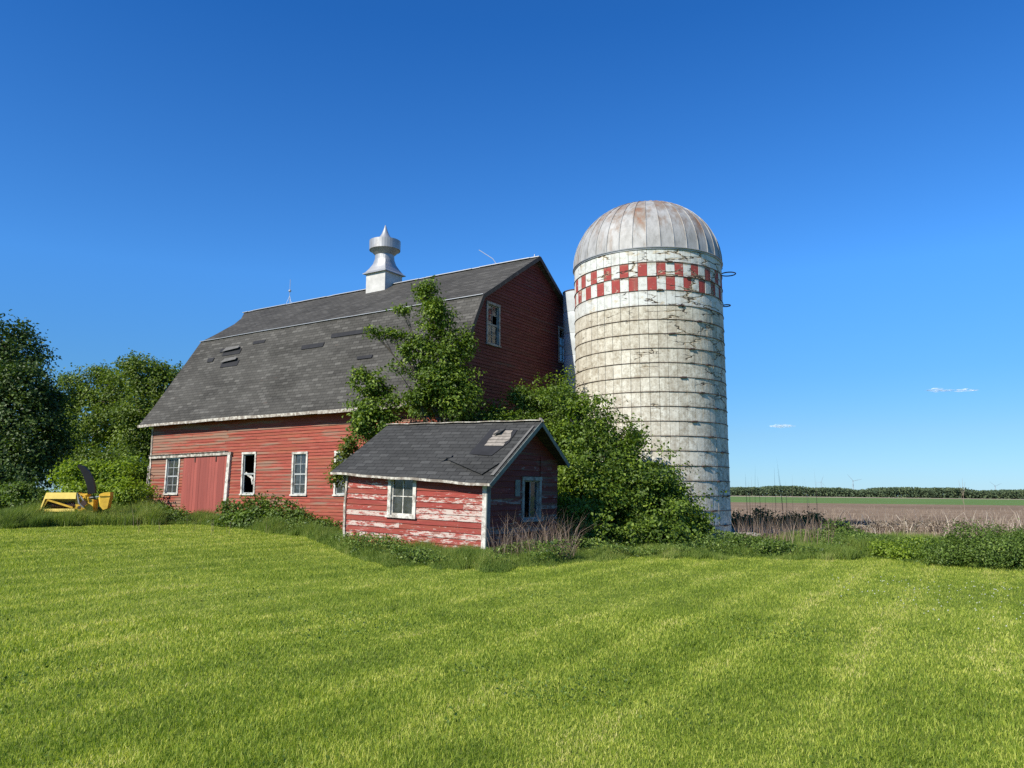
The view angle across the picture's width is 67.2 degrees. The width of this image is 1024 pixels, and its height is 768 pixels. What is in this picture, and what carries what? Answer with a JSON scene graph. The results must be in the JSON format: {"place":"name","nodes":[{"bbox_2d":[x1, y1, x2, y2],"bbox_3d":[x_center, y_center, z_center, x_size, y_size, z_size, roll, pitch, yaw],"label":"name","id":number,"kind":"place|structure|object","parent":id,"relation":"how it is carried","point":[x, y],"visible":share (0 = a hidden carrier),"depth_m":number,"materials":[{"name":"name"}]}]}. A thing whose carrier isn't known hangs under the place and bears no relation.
{"place":"outdoors","nodes":[
{"label":"outdoors","id":0,"kind":"place"},
{"bbox_2d":[13,508,137,525],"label":"tall grass","id":1,"kind":"structure","parent":0,"point":[116,517],"depth_m":28.30,"materials":[{"name":"green plant"}]},
{"bbox_2d":[399,503,407,513],"bbox_3d":[-2.890,3.350,20.471,0.203,0.370,0.167,5,-10,-34],"label":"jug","id":2,"kind":"object","parent":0,"point":[400,510],"visible":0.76,"depth_m":20.42,"materials":[{"name":"grey plastic"}]},
{"bbox_2d":[0,497,1020,572],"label":"tall grass","id":3,"kind":"structure","parent":0,"point":[149,515],"depth_m":20.10,"materials":[{"name":"green plant"}]},
{"bbox_2d":[0,492,1023,767],"bbox_3d":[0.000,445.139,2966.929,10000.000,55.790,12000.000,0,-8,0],"label":"ground","id":4,"kind":"structure","parent":0,"point":[604,716],"depth_m":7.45,"materials":[{"name":"green plant"}]},
{"bbox_2d":[0,478,56,510],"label":"bush","id":5,"kind":"object","parent":4,"relation":"on","point":[15,495],"visible":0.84,"depth_m":30.31,"materials":[{"name":"green plant"}]},
{"bbox_2d":[0,309,90,492],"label":"broadleaf tree","id":6,"kind":"object","parent":4,"relation":"on","point":[27,452],"visible":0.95,"depth_m":35.87,"materials":[{"name":"green plant"}]},
{"bbox_2d":[41,464,112,512],"bbox_3d":[-16.503,4.258,29.516,2.331,2.307,1.583,2,-8,-14],"label":"forage machine","id":7,"kind":"object","parent":4,"relation":"on","point":[66,501],"visible":0.76,"depth_m":29.01,"materials":[{"name":"yellow paint"}]},
{"bbox_2d":[51,362,141,452],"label":"broadleaf tree","id":8,"kind":"object","parent":4,"relation":"on","point":[103,381],"visible":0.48,"depth_m":56.67,"materials":[{"name":"green plant"}]},
{"bbox_2d":[43,428,149,490],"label":"broadleaf tree","id":9,"kind":"object","parent":4,"relation":"on","point":[111,455],"visible":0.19,"depth_m":47.36,"materials":[{"name":"green plant"}]},
{"bbox_2d":[46,453,162,507],"bbox_3d":[-17.541,4.334,33.044,4.431,2.918,4.491,5,-9,-31],"label":"bush","id":10,"kind":"object","parent":4,"relation":"on","point":[121,482],"visible":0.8,"depth_m":32.75,"materials":[{"name":"green plant"}]},
{"bbox_2d":[98,348,183,467],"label":"broadleaf tree","id":11,"kind":"object","parent":4,"relation":"on","point":[149,386],"visible":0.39,"depth_m":53.22,"materials":[{"name":"green plant"}]},
{"bbox_2d":[136,501,191,520],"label":"bush","id":12,"kind":"object","parent":4,"relation":"on","point":[166,507],"visible":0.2,"depth_m":30.72,"materials":[{"name":"green plant"}]},
{"bbox_2d":[123,512,282,534],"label":"dry stems","id":13,"kind":"object","parent":4,"relation":"on","point":[192,523],"visible":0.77,"depth_m":25.80,"materials":[{"name":"plant"}]},
{"bbox_2d":[207,490,310,527],"bbox_3d":[-9.304,4.683,28.584,4.335,1.464,2.183,-3,-8,19],"label":"bush","id":14,"kind":"object","parent":4,"relation":"on","point":[251,511],"visible":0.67,"depth_m":28.27,"materials":[{"name":"green plant"}]},
{"bbox_2d":[277,511,342,528],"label":"bush","id":15,"kind":"object","parent":4,"relation":"on","point":[326,522],"visible":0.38,"depth_m":26.48,"materials":[{"name":"green plant"}]},
{"bbox_2d":[323,434,362,491],"bbox_3d":[-5.400,3.315,24.858,1.424,3.349,1.106,0,-8,0],"label":"creeper","id":16,"kind":"object","parent":4,"relation":"on","point":[349,448],"visible":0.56,"depth_m":24.83,"materials":[{"name":"green plant"}]},
{"bbox_2d":[137,225,563,527],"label":"barn","id":17,"kind":"structure","parent":4,"relation":"on","point":[248,403],"depth_m":31.11,"materials":[{"name":"red wood"}]},
{"bbox_2d":[162,457,180,494],"bbox_3d":[-14.725,3.988,33.403,1.070,1.625,0.165,-5,-9,32],"label":"window","id":18,"kind":"structure","parent":17,"relation":"in","point":[167,476],"depth_m":33.49,"materials":[{"name":"white paint"}]},
{"bbox_2d":[180,456,226,515],"bbox_3d":[-12.869,4.382,32.074,2.996,2.849,0.055,-5,-9,32],"label":"sliding door","id":19,"kind":"structure","parent":17,"relation":"in","point":[203,479],"depth_m":32.10,"materials":[{"name":"red paint"}]},
{"bbox_2d":[239,452,256,494],"bbox_3d":[-10.486,3.569,30.702,0.912,1.705,0.165,-5,-9,32],"label":"window","id":20,"kind":"structure","parent":17,"relation":"in","point":[244,454],"depth_m":30.78,"materials":[{"name":"white paint"}]},
{"bbox_2d":[289,451,308,495],"bbox_3d":[-8.019,3.393,29.122,0.902,1.655,0.165,-5,-9,32],"label":"window","id":21,"kind":"structure","parent":17,"relation":"in","point":[293,470],"depth_m":29.18,"materials":[{"name":"white paint"}]},
{"bbox_2d":[332,451,351,495],"bbox_3d":[-6.119,3.233,27.909,0.902,1.635,0.165,-5,-9,32],"label":"window","id":22,"kind":"structure","parent":17,"relation":"in","point":[335,490],"depth_m":27.99,"materials":[{"name":"white paint"}]},
{"bbox_2d":[486,301,501,347],"bbox_3d":[-0.709,-2.180,28.232,0.165,1.605,0.932,-5,-9,32],"label":"window","id":23,"kind":"structure","parent":17,"relation":"in","point":[497,345],"depth_m":28.35,"materials":[{"name":"white wood"}]},
{"bbox_2d":[558,326,563,363],"bbox_3d":[2.163,-1.611,32.649,0.165,1.565,0.932,-5,-9,32],"label":"window","id":24,"kind":"structure","parent":17,"relation":"in","point":[559,327],"depth_m":32.36,"materials":[{"name":"white wood"}]},
{"bbox_2d":[338,364,412,446],"bbox_3d":[-4.423,2.148,24.712,2.474,5.619,1.684,0,-8,0],"label":"young tree","id":25,"kind":"object","parent":4,"relation":"on","point":[369,415],"visible":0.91,"depth_m":24.71,"materials":[{"name":"green plant"}]},
{"bbox_2d":[362,275,487,422],"bbox_3d":[-2.762,0.682,24.482,3.996,8.568,2.142,0,-8,0],"label":"young tree","id":26,"kind":"object","parent":4,"relation":"on","point":[449,389],"visible":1,"depth_m":24.42,"materials":[{"name":"green plant"}]},
{"bbox_2d":[330,418,569,552],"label":"shed","id":27,"kind":"structure","parent":4,"relation":"on","point":[447,483],"depth_m":20.30,"materials":[{"name":"red wood"}]},
{"bbox_2d":[385,479,416,518],"bbox_3d":[-2.888,2.947,20.332,1.065,1.166,0.165,-3,-9,34],"label":"window","id":28,"kind":"structure","parent":27,"relation":"in","point":[391,482],"depth_m":20.36,"materials":[{"name":"white paint"}]},
{"bbox_2d":[520,476,542,521],"bbox_3d":[0.495,3.045,20.377,0.165,1.174,0.982,-3,-9,34],"label":"window","id":29,"kind":"structure","parent":27,"relation":"in","point":[538,480],"depth_m":20.47,"materials":[{"name":"white wood"}]},
{"bbox_2d":[0,523,1023,634],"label":"lawn grass","id":30,"kind":"structure","parent":4,"relation":"on","point":[250,572],"depth_m":13.67,"materials":[{"name":"green plant"}]},
{"bbox_2d":[452,365,581,452],"bbox_3d":[0.433,2.120,25.700,5.286,6.196,3.829,3,-9,-22],"label":"boxelder bush","id":31,"kind":"object","parent":4,"relation":"on","point":[523,398],"visible":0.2,"depth_m":26.08,"materials":[{"name":"green plant"}]},
{"bbox_2d":[20,510,1023,564],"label":"weed foliage","id":32,"kind":"object","parent":4,"relation":"on","point":[403,549],"visible":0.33,"depth_m":19.88,"materials":[{"name":"green plant"}]},
{"bbox_2d":[472,507,603,557],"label":"dry stems","id":33,"kind":"object","parent":4,"relation":"on","point":[536,537],"visible":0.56,"depth_m":18.50,"materials":[{"name":"brown plant"}]},
{"bbox_2d":[535,375,726,547],"bbox_3d":[3.079,2.228,23.309,6.073,5.548,5.297,-4,-9,26],"label":"boxelder bush","id":34,"kind":"object","parent":4,"relation":"on","point":[656,508],"visible":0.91,"depth_m":22.84,"materials":[{"name":"green plant"}]},
{"bbox_2d":[563,200,759,538],"bbox_3d":[5.375,-0.590,29.184,6.510,13.044,6.562,0,-8,0],"label":"silo","id":35,"kind":"object","parent":4,"relation":"on","point":[643,325],"visible":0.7,"depth_m":27.12,"materials":[{"name":"concrete"}]},
{"bbox_2d":[711,531,799,556],"bbox_3d":[6.736,4.395,21.191,1.755,0.694,2.609,4,-9,-24],"label":"bush","id":36,"kind":"object","parent":4,"relation":"on","point":[761,544],"visible":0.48,"depth_m":20.90,"materials":[{"name":"green plant"}]},
{"bbox_2d":[745,465,817,531],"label":"reed stems","id":37,"kind":"object","parent":4,"relation":"on","point":[776,503],"visible":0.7,"depth_m":34.66,"materials":[{"name":"beige plant"}]},
{"bbox_2d":[731,505,842,528],"bbox_3d":[13.726,6.840,37.833,7.464,1.804,3.838,3,-8,-19],"label":"hedge","id":38,"kind":"object","parent":4,"relation":"on","point":[816,516],"visible":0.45,"depth_m":37.70,"materials":[{"name":"brown plant"}]},
{"bbox_2d":[732,510,841,544],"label":"dry stems","id":39,"kind":"object","parent":4,"relation":"on","point":[755,527],"visible":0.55,"depth_m":24.70,"materials":[{"name":"brown plant"}]},
{"bbox_2d":[807,517,866,539],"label":"bush","id":40,"kind":"object","parent":4,"relation":"on","point":[844,527],"visible":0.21,"depth_m":26.39,"materials":[{"name":"green plant"}]},
{"bbox_2d":[730,485,1023,498],"bbox_3d":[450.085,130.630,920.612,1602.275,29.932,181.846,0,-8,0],"label":"wood","id":41,"kind":"object","parent":4,"relation":"on","point":[912,492],"visible":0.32,"depth_m":892.64,"materials":[{"name":"green plant"}]},
{"bbox_2d":[865,533,942,558],"bbox_3d":[10.320,4.181,19.702,2.143,0.698,2.014,0,-8,0],"label":"bush","id":42,"kind":"object","parent":4,"relation":"on","point":[895,550],"visible":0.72,"depth_m":19.79,"materials":[{"name":"green plant"}]},
{"bbox_2d":[832,574,1023,628],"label":"clover flowers","id":43,"kind":"object","parent":4,"relation":"on","point":[939,594],"visible":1,"depth_m":12.11,"materials":[{"name":"white plant"}]},
{"bbox_2d":[901,518,1023,570],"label":"bush","id":44,"kind":"object","parent":4,"relation":"on","point":[1003,547],"visible":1,"depth_m":17.58,"materials":[{"name":"green plant"}]},
{"bbox_2d":[0,0,1023,493],"label":"sky","id":45,"kind":"structure","parent":0,"point":[169,168],"materials":[{"name":"blue"}]},
{"bbox_2d":[146,496,1023,504],"bbox_3d":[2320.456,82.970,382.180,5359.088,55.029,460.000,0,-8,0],"label":"green field","id":46,"kind":"structure","parent":0,"point":[888,501],"depth_m":251.00,"materials":[{"name":"green plant"}]},
{"bbox_2d":[731,502,1023,538],"bbox_3d":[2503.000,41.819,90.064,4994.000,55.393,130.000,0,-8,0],"label":"plowed field","id":47,"kind":"structure","parent":0,"point":[896,510],"depth_m":80.70,"materials":[{"name":"soil"}]},
{"bbox_2d":[734,505,1023,535],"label":"corn stalks","id":48,"kind":"object","parent":47,"relation":"on","point":[925,532],"visible":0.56,"depth_m":45.08,"materials":[{"name":"plant"}]},
{"bbox_2d":[842,518,978,532],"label":"stalk litter","id":49,"kind":"object","parent":47,"relation":"on","point":[872,524],"visible":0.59,"depth_m":35.80,"materials":[{"name":"plant"}]},
{"bbox_2d":[836,508,1022,535],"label":"corn stalks","id":50,"kind":"object","parent":47,"relation":"on","point":[925,522],"visible":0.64,"depth_m":34.54,"materials":[{"name":"beige plant"}]},
{"bbox_2d":[737,496,1023,499],"bbox_3d":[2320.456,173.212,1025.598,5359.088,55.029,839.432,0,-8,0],"label":"stubble field","id":51,"kind":"structure","parent":0,"point":[868,497],"depth_m":717.88,"materials":[{"name":"plant"}]}
]}

